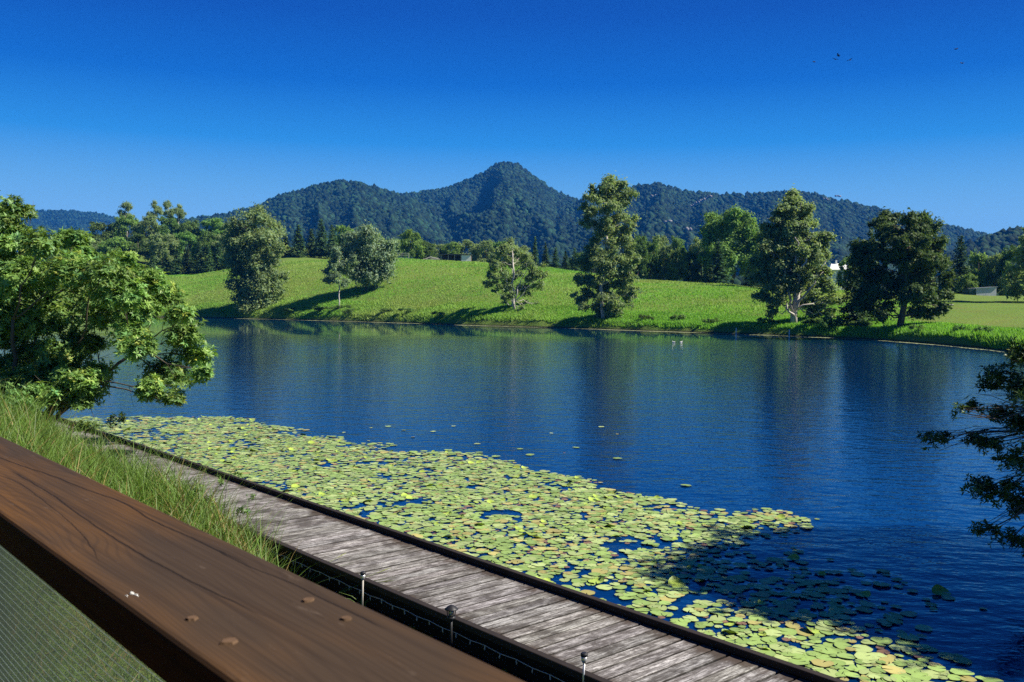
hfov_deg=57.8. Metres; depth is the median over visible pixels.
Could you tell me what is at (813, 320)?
waterside shrub
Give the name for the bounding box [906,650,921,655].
lily pad
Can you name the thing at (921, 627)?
lily pad
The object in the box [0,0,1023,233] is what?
sky
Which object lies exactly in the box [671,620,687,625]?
lily pad
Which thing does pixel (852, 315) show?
conifer tree
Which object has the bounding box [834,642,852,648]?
lily pad
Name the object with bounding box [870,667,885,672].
lily pad
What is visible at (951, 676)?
lily pad
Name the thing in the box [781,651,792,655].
lily pad
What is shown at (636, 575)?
lily pad
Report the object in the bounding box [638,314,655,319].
waterside shrub
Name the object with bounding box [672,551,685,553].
lily pad
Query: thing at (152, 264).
conifer tree
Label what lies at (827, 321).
waterside shrub
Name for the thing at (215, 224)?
round tree
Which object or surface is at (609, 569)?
lily pad
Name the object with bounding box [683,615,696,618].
lily pad
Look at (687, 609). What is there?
lily pad
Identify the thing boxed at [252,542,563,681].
string lights
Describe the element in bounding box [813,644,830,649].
lily pad
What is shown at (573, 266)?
conifer tree
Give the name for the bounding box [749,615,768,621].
lily pad
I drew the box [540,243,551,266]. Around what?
conifer tree
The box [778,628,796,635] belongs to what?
lily pad
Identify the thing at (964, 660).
lily pad
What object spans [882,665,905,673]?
lily pad
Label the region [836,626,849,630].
lily pad
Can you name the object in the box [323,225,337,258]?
conifer tree
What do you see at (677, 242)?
round tree
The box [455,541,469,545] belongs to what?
lily pad
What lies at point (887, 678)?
lily pad
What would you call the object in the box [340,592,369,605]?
grass tuft
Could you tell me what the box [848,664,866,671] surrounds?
lily pad
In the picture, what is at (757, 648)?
lily pad
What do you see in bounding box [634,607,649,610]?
lily pad
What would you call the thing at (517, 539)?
lily pad
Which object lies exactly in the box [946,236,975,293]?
conifer tree
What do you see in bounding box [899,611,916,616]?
lily pad
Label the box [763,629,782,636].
lily pad
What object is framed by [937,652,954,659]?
lily pad
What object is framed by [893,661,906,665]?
lily pad
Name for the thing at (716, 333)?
floating weed
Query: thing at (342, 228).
round tree
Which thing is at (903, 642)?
lily pad
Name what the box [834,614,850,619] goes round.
lily pad
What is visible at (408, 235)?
round tree
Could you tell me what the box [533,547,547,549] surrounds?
lily pad
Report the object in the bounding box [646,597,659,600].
lily pad
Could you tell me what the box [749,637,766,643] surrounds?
lily pad
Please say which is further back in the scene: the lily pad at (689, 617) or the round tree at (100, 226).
the round tree at (100, 226)
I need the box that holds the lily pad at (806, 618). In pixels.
[797,616,811,620]
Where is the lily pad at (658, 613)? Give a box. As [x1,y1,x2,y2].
[650,610,662,615]
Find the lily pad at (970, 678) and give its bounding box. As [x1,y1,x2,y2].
[960,675,976,681]
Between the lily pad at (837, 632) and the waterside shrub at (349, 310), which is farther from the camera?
the waterside shrub at (349, 310)
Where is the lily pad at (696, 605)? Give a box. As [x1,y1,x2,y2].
[693,603,706,607]
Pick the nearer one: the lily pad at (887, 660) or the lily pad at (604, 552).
the lily pad at (887, 660)
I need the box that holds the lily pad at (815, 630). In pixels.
[805,626,820,633]
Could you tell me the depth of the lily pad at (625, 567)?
13.99 m
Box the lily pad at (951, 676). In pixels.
[947,674,960,679]
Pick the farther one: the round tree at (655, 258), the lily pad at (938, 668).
the round tree at (655, 258)
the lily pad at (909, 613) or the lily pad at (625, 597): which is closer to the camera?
the lily pad at (909, 613)
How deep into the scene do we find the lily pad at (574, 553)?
14.75 m
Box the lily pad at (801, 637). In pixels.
[795,636,806,639]
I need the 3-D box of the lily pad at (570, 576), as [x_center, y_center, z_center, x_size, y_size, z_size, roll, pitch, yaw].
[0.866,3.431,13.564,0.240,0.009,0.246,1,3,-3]
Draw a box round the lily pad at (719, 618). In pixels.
[710,615,726,620]
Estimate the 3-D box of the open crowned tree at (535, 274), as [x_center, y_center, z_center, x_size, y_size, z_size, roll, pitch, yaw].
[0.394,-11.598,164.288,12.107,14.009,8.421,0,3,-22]
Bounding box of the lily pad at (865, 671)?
[859,669,880,675]
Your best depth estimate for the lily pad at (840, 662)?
10.34 m
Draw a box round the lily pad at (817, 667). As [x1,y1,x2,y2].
[812,666,823,669]
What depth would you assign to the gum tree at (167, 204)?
336.51 m
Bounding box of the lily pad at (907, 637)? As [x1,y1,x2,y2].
[897,633,918,639]
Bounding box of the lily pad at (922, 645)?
[912,644,930,648]
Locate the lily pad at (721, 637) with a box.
[713,635,725,639]
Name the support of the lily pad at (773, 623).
on the water
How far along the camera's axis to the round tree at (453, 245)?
314.83 m
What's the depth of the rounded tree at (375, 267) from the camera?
197.34 m
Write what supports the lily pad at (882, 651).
on the water
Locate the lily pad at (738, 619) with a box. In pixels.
[727,617,742,621]
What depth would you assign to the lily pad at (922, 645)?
10.89 m
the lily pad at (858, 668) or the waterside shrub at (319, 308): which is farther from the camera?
the waterside shrub at (319, 308)
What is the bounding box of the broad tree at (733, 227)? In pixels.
[695,202,759,284]
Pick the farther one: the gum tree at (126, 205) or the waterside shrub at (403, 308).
the gum tree at (126, 205)
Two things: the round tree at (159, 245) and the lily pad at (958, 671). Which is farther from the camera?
the round tree at (159, 245)
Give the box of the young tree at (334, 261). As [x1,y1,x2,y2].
[318,243,359,308]
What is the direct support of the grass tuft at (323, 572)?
on the boardwalk
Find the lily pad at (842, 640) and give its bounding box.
[834,638,848,642]
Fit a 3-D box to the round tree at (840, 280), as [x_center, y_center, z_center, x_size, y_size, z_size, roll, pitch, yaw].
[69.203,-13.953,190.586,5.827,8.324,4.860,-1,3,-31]
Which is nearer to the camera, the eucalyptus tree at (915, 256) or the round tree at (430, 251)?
the eucalyptus tree at (915, 256)
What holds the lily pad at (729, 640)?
on the water
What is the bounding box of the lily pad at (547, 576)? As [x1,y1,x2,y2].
[540,574,553,578]
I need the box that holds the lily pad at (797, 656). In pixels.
[790,653,803,658]
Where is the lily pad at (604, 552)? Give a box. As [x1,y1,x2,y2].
[596,551,610,554]
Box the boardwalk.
[40,411,846,681]
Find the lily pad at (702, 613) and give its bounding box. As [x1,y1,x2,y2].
[692,611,708,615]
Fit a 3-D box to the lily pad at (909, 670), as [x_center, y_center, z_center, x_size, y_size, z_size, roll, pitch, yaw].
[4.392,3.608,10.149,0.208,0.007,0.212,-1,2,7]
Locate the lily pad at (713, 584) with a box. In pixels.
[706,583,721,585]
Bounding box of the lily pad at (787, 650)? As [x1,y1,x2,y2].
[780,648,791,652]
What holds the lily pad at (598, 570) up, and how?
on the water
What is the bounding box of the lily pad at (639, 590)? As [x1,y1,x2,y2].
[631,589,646,592]
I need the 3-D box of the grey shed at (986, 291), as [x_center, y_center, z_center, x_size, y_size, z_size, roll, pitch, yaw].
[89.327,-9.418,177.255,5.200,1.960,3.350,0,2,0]
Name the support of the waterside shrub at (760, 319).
on the ground at (968, 315)
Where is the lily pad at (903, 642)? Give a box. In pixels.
[895,639,916,646]
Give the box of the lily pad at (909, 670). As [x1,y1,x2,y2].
[904,667,920,673]
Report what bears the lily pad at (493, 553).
on the water
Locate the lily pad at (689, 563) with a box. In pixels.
[682,560,695,564]
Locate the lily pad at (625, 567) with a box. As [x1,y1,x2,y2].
[619,566,632,569]
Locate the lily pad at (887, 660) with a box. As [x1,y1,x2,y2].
[879,657,895,664]
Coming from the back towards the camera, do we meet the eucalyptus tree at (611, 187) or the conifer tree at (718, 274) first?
the conifer tree at (718, 274)
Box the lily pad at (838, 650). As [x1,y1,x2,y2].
[835,648,846,652]
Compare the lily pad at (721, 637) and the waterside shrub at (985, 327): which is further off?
the waterside shrub at (985, 327)
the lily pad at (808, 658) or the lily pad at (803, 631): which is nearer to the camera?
the lily pad at (808, 658)
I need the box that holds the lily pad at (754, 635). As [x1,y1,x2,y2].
[748,633,759,636]
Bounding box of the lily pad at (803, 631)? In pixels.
[795,628,812,635]
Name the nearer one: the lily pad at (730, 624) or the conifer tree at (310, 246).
the lily pad at (730, 624)
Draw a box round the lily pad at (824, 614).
[818,611,833,616]
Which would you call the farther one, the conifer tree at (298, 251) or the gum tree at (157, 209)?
the gum tree at (157, 209)
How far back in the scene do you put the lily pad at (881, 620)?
11.71 m
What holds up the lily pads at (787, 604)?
on the water
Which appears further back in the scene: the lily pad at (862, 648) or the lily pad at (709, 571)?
the lily pad at (709, 571)
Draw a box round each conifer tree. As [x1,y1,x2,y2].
[144,256,158,273]
[158,252,172,273]
[167,246,186,273]
[181,248,194,273]
[189,244,205,273]
[199,246,215,271]
[212,242,226,269]
[218,251,228,268]
[280,233,292,255]
[286,225,308,256]
[303,229,320,257]
[312,219,329,257]
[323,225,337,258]
[338,232,346,257]
[532,236,539,264]
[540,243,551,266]
[550,248,560,268]
[560,250,570,269]
[569,248,580,270]
[703,241,735,283]
[741,256,759,286]
[836,239,872,324]
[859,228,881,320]
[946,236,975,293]
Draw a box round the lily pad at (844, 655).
[836,653,854,658]
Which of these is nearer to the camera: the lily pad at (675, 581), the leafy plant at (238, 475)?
the lily pad at (675, 581)
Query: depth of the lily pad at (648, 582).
13.34 m
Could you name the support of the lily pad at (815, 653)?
on the water
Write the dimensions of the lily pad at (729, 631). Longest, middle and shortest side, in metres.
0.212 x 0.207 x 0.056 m
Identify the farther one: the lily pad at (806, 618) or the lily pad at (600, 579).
the lily pad at (600, 579)
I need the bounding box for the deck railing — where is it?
[0,437,524,681]
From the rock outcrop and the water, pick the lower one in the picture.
the water
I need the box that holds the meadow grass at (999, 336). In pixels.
[116,257,1023,349]
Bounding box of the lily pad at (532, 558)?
[520,556,536,561]
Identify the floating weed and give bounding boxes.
[81,316,1005,351]
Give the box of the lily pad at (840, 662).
[832,660,845,665]
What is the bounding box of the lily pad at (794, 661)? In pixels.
[789,658,809,664]
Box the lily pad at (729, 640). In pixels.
[725,638,734,642]
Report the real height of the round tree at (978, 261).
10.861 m
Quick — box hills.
[36,175,962,261]
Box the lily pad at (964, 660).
[950,656,971,663]
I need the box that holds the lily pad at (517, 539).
[509,538,522,541]
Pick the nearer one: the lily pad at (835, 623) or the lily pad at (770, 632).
the lily pad at (770, 632)
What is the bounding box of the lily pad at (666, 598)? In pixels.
[659,596,675,601]
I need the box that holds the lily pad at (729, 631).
[722,630,738,633]
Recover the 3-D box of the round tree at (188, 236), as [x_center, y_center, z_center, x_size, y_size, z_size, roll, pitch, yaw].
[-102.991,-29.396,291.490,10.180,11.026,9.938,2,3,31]
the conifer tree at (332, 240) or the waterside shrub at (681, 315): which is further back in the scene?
the conifer tree at (332, 240)
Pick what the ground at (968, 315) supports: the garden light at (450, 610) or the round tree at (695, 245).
the round tree at (695, 245)
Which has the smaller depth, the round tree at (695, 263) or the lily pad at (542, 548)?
the lily pad at (542, 548)
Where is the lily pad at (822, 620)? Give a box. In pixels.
[818,618,830,621]
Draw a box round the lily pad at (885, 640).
[870,637,891,643]
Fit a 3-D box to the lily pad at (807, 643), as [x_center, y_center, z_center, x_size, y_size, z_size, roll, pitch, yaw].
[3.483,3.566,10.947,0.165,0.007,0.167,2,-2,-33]
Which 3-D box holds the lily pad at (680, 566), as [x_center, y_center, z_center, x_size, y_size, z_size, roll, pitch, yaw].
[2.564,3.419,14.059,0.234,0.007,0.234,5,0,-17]
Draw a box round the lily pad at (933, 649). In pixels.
[923,647,937,651]
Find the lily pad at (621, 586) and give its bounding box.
[612,585,626,588]
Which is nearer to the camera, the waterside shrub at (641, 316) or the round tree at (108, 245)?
the waterside shrub at (641, 316)
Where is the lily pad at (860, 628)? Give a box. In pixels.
[850,626,865,630]
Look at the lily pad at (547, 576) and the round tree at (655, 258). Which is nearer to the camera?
the lily pad at (547, 576)
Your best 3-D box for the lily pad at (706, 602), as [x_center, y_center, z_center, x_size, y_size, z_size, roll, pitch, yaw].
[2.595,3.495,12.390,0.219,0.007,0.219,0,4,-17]
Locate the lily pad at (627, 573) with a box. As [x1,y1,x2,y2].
[620,571,632,574]
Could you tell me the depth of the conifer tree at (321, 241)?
291.17 m
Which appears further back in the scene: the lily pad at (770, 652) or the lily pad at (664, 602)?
the lily pad at (664, 602)
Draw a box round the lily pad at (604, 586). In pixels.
[596,584,612,589]
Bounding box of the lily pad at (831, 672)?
[819,669,840,676]
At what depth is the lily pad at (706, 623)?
11.56 m
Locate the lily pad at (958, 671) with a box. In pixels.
[949,668,974,674]
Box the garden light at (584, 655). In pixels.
[581,652,587,681]
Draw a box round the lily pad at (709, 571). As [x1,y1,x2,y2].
[700,569,713,573]
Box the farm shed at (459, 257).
[439,254,471,260]
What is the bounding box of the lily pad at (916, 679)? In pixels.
[909,676,920,681]
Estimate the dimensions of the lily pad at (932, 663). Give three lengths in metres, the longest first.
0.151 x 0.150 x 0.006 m
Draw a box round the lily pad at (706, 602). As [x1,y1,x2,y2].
[699,600,714,605]
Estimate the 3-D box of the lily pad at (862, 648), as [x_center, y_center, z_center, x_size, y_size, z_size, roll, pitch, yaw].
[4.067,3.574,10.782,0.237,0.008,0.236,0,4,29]
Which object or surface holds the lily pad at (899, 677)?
on the water
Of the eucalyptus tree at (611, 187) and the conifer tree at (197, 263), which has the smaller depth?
the eucalyptus tree at (611, 187)
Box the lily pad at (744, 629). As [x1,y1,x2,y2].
[736,627,750,631]
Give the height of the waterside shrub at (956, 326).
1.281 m
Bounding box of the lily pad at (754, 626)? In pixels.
[749,624,762,628]
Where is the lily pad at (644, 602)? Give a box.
[632,600,650,604]
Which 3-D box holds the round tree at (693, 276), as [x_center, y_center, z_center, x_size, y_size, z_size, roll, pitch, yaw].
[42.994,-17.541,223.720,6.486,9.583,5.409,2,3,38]
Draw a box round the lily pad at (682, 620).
[678,618,690,621]
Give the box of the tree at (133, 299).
[0,190,217,423]
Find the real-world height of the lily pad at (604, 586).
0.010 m
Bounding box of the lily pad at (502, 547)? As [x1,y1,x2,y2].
[496,546,509,549]
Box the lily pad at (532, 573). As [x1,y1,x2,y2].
[526,571,540,576]
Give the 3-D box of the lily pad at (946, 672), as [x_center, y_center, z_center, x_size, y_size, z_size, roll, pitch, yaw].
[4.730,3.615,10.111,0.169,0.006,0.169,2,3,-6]
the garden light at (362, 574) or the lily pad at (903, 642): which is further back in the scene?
the garden light at (362, 574)
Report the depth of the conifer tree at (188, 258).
270.60 m
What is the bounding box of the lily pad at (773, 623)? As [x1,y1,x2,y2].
[762,620,780,626]
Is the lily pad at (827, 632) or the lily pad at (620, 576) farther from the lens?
the lily pad at (620, 576)
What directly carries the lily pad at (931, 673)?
on the water
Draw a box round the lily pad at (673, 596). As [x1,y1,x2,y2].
[666,594,680,597]
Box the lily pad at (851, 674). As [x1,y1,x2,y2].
[845,672,859,676]
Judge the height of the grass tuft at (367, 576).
0.398 m
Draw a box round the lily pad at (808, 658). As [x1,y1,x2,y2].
[800,655,817,663]
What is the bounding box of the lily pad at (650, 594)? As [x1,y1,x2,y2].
[644,592,656,596]
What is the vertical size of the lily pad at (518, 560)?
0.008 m
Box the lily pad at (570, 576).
[563,574,578,578]
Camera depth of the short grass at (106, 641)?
6.50 m
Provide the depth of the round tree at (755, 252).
188.91 m
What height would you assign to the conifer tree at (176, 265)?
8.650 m
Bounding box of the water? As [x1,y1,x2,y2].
[0,316,1023,681]
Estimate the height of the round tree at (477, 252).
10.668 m
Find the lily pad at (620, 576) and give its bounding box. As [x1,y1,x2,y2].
[615,575,627,579]
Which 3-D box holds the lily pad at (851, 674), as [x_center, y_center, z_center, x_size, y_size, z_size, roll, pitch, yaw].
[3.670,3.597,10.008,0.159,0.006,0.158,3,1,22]
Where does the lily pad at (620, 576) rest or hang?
on the water
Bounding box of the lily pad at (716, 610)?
[708,608,726,613]
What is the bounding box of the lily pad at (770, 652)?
[758,650,775,655]
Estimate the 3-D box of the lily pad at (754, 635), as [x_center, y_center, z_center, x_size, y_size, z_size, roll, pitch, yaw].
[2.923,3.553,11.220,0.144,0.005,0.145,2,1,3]
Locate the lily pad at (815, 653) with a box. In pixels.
[806,651,821,655]
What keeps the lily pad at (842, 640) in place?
on the water
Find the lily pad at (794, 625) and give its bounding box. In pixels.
[785,623,799,628]
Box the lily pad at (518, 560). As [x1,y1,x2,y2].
[511,559,524,562]
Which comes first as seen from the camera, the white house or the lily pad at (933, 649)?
the lily pad at (933, 649)
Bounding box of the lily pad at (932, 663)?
[928,662,941,665]
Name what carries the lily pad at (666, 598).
on the water
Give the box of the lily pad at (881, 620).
[876,618,892,623]
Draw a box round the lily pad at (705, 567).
[699,566,714,570]
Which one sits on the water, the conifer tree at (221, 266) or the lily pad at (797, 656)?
the lily pad at (797, 656)
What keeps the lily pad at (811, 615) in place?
on the water
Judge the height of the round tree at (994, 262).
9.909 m
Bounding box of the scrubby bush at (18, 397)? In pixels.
[0,384,40,417]
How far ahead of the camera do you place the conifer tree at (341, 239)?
289.76 m
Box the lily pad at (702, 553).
[695,552,707,555]
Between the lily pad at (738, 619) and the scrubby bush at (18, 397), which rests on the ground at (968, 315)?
the scrubby bush at (18, 397)
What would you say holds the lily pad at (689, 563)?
on the water
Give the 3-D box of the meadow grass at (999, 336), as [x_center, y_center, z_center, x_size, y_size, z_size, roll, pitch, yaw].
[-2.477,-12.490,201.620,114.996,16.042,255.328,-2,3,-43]
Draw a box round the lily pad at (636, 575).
[628,573,641,576]
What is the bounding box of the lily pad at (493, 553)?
[488,551,498,554]
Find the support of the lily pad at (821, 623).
on the water
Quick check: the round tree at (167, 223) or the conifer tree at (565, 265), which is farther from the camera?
the round tree at (167, 223)
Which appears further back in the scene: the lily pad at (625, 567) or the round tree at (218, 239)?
the round tree at (218, 239)
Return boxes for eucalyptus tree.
[217,201,292,313]
[566,173,644,318]
[741,183,843,323]
[844,206,958,326]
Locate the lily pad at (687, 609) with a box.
[683,607,695,611]
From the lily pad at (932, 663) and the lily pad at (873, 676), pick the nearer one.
the lily pad at (873, 676)
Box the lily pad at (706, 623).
[702,621,713,625]
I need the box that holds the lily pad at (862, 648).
[852,644,872,651]
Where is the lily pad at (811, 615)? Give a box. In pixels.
[803,613,816,617]
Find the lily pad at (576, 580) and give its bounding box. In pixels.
[571,578,586,582]
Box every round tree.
[40,249,67,265]
[76,240,104,252]
[88,219,119,246]
[96,236,133,258]
[108,214,139,247]
[124,232,152,262]
[131,215,160,248]
[145,232,181,264]
[151,215,180,241]
[168,231,197,261]
[173,219,201,249]
[191,229,220,262]
[196,217,224,242]
[211,233,226,258]
[330,224,354,245]
[392,238,407,256]
[397,227,426,258]
[414,240,436,258]
[428,243,445,259]
[440,241,461,257]
[456,239,478,261]
[470,239,495,261]
[487,240,511,261]
[507,244,531,264]
[568,252,583,270]
[625,234,652,277]
[634,233,649,278]
[637,240,662,279]
[647,234,673,279]
[651,243,672,280]
[663,235,686,280]
[664,247,688,280]
[679,249,702,282]
[686,236,704,281]
[691,248,711,282]
[747,227,769,287]
[834,256,852,287]
[954,273,978,291]
[966,249,995,286]
[981,253,1004,293]
[993,242,1023,294]
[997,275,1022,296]
[998,227,1023,300]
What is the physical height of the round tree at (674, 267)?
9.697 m
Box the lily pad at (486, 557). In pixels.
[478,555,492,559]
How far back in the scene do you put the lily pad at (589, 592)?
12.79 m
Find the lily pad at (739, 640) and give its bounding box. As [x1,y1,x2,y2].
[735,637,751,643]
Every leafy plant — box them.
[64,411,127,444]
[190,472,256,518]
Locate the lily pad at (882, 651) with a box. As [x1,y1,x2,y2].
[877,649,889,653]
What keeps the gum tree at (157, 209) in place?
on the ground at (968, 315)
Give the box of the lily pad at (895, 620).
[886,618,902,623]
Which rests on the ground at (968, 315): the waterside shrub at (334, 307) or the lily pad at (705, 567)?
the waterside shrub at (334, 307)
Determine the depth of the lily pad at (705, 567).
14.04 m
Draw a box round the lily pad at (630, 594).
[622,592,637,595]
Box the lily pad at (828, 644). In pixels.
[823,641,837,647]
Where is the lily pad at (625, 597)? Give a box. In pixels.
[619,596,633,599]
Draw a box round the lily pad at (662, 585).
[655,583,669,587]
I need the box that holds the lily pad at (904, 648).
[889,644,910,651]
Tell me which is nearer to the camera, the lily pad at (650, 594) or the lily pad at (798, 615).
the lily pad at (798, 615)
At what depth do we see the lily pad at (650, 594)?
12.74 m
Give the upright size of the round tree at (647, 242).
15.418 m
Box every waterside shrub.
[280,307,295,311]
[311,306,324,310]
[324,305,351,309]
[342,308,354,312]
[379,307,393,312]
[398,307,417,312]
[430,311,445,316]
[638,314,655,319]
[670,313,685,319]
[701,317,721,322]
[756,317,779,323]
[801,317,820,324]
[819,314,845,327]
[833,320,857,326]
[851,320,872,326]
[908,324,927,330]
[952,324,971,330]
[972,325,993,331]
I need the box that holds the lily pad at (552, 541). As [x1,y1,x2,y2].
[547,540,561,543]
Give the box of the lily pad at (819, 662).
[811,659,833,666]
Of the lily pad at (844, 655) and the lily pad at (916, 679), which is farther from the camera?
the lily pad at (844, 655)
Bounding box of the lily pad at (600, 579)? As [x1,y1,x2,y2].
[588,576,604,582]
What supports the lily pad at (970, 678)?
on the water
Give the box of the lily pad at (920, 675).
[911,672,931,680]
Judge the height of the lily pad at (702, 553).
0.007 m
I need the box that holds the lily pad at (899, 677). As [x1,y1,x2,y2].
[890,674,911,681]
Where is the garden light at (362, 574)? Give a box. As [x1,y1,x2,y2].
[360,571,365,605]
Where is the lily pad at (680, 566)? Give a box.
[673,565,686,568]
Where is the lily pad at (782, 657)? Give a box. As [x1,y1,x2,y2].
[775,655,790,660]
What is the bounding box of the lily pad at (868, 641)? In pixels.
[861,639,876,643]
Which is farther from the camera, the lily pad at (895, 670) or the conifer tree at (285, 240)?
the conifer tree at (285, 240)
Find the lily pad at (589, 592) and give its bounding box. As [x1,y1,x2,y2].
[581,590,594,594]
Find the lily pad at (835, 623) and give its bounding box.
[824,620,841,625]
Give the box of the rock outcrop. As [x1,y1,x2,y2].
[695,195,711,204]
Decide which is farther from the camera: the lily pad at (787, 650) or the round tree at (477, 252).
the round tree at (477, 252)
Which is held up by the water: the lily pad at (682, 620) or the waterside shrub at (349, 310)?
the lily pad at (682, 620)
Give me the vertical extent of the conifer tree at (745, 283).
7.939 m
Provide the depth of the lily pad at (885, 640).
11.04 m
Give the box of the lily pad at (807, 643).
[800,641,813,645]
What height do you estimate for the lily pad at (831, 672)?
0.008 m
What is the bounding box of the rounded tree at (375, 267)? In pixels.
[327,219,399,291]
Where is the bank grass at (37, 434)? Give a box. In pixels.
[0,365,334,582]
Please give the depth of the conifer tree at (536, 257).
251.58 m
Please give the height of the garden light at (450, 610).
0.485 m
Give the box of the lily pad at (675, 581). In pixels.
[668,576,685,586]
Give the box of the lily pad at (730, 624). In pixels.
[724,621,737,625]
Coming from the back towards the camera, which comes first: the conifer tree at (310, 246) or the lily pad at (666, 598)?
the conifer tree at (310, 246)
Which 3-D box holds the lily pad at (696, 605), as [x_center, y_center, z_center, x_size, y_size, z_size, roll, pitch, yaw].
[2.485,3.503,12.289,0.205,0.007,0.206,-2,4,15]
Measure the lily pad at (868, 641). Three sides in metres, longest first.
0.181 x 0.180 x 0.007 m
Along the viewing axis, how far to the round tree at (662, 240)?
259.73 m
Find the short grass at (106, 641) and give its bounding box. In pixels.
[0,559,163,681]
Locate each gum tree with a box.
[117,201,134,231]
[146,200,163,223]
[162,200,174,218]
[168,204,186,224]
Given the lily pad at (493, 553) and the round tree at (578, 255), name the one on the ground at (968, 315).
the round tree at (578, 255)
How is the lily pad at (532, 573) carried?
on the water
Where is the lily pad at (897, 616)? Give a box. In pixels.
[883,612,903,618]
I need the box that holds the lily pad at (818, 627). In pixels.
[815,625,834,630]
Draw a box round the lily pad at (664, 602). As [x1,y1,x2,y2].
[659,600,670,604]
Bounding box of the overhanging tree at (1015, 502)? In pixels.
[917,336,1023,557]
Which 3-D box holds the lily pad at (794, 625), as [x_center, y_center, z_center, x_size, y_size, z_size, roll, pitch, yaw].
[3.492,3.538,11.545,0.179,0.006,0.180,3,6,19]
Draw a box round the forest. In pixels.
[16,161,1023,295]
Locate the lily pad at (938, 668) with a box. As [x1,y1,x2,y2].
[927,665,945,671]
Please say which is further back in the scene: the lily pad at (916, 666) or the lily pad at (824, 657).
the lily pad at (824, 657)
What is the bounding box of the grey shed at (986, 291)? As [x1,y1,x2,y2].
[963,287,996,295]
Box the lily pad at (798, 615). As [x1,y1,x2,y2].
[789,612,805,617]
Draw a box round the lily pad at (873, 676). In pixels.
[868,674,880,678]
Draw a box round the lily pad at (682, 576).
[675,574,687,577]
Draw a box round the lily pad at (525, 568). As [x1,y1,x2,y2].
[517,565,532,569]
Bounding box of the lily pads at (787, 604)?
[65,416,1002,681]
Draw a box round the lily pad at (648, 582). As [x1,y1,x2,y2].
[643,579,654,583]
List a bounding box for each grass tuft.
[307,553,349,582]
[338,568,393,594]
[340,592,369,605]
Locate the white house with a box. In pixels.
[823,260,846,289]
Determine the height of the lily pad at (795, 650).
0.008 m
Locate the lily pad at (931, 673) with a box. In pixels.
[921,670,943,678]
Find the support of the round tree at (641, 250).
on the ground at (968, 315)
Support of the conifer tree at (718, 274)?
on the ground at (968, 315)
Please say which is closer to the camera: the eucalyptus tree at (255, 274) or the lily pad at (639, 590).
the lily pad at (639, 590)
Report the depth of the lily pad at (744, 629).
11.40 m
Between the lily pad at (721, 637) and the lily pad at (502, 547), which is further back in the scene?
the lily pad at (502, 547)
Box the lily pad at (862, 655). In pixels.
[854,652,874,659]
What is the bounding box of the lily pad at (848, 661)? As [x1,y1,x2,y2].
[835,658,854,664]
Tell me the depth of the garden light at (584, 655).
8.79 m
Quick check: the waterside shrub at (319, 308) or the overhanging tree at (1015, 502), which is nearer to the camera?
the overhanging tree at (1015, 502)
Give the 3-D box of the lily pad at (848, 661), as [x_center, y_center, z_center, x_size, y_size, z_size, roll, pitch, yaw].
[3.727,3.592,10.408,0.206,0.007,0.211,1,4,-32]
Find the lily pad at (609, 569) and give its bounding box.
[601,567,617,571]
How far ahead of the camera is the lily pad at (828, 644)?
10.92 m
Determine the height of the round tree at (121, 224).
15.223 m
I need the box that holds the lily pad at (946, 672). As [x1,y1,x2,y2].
[937,670,953,675]
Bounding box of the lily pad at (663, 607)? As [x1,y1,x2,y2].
[657,605,666,609]
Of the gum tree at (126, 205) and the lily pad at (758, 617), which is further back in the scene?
the gum tree at (126, 205)
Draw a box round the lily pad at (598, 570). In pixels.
[591,568,607,573]
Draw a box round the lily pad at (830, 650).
[819,647,836,653]
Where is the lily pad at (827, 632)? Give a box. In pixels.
[820,630,833,634]
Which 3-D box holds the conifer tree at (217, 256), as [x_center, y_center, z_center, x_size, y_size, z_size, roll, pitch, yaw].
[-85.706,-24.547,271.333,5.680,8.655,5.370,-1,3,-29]
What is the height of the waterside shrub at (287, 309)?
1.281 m
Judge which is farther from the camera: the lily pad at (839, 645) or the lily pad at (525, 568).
the lily pad at (525, 568)
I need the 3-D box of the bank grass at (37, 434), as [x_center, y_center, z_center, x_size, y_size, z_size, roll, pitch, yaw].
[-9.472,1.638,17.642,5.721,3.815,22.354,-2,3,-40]
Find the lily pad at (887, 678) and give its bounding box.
[883,676,896,680]
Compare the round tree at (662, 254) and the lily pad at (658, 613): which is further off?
the round tree at (662, 254)
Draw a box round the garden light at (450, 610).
[444,605,457,646]
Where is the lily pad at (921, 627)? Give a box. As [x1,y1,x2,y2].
[915,624,932,630]
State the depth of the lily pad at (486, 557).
14.50 m
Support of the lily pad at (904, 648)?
on the water
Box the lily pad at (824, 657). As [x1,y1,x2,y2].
[816,654,836,660]
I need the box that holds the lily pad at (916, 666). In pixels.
[907,663,922,668]
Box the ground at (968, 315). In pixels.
[0,247,1023,681]
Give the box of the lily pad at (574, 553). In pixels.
[568,551,580,555]
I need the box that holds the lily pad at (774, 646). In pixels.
[769,644,785,649]
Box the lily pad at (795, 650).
[788,648,804,653]
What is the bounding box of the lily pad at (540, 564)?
[531,563,545,565]
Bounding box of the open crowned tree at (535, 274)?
[480,237,548,310]
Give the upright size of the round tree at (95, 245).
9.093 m
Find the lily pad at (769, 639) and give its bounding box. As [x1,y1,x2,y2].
[761,636,776,642]
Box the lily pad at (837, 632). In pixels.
[833,630,849,635]
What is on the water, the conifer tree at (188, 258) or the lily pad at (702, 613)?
the lily pad at (702, 613)
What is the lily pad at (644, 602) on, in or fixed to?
on the water
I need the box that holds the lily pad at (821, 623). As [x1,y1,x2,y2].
[816,622,831,626]
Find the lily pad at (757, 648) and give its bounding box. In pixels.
[750,647,764,650]
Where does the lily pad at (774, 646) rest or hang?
on the water
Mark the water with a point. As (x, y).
(824, 430)
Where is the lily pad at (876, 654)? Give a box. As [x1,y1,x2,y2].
[868,652,886,659]

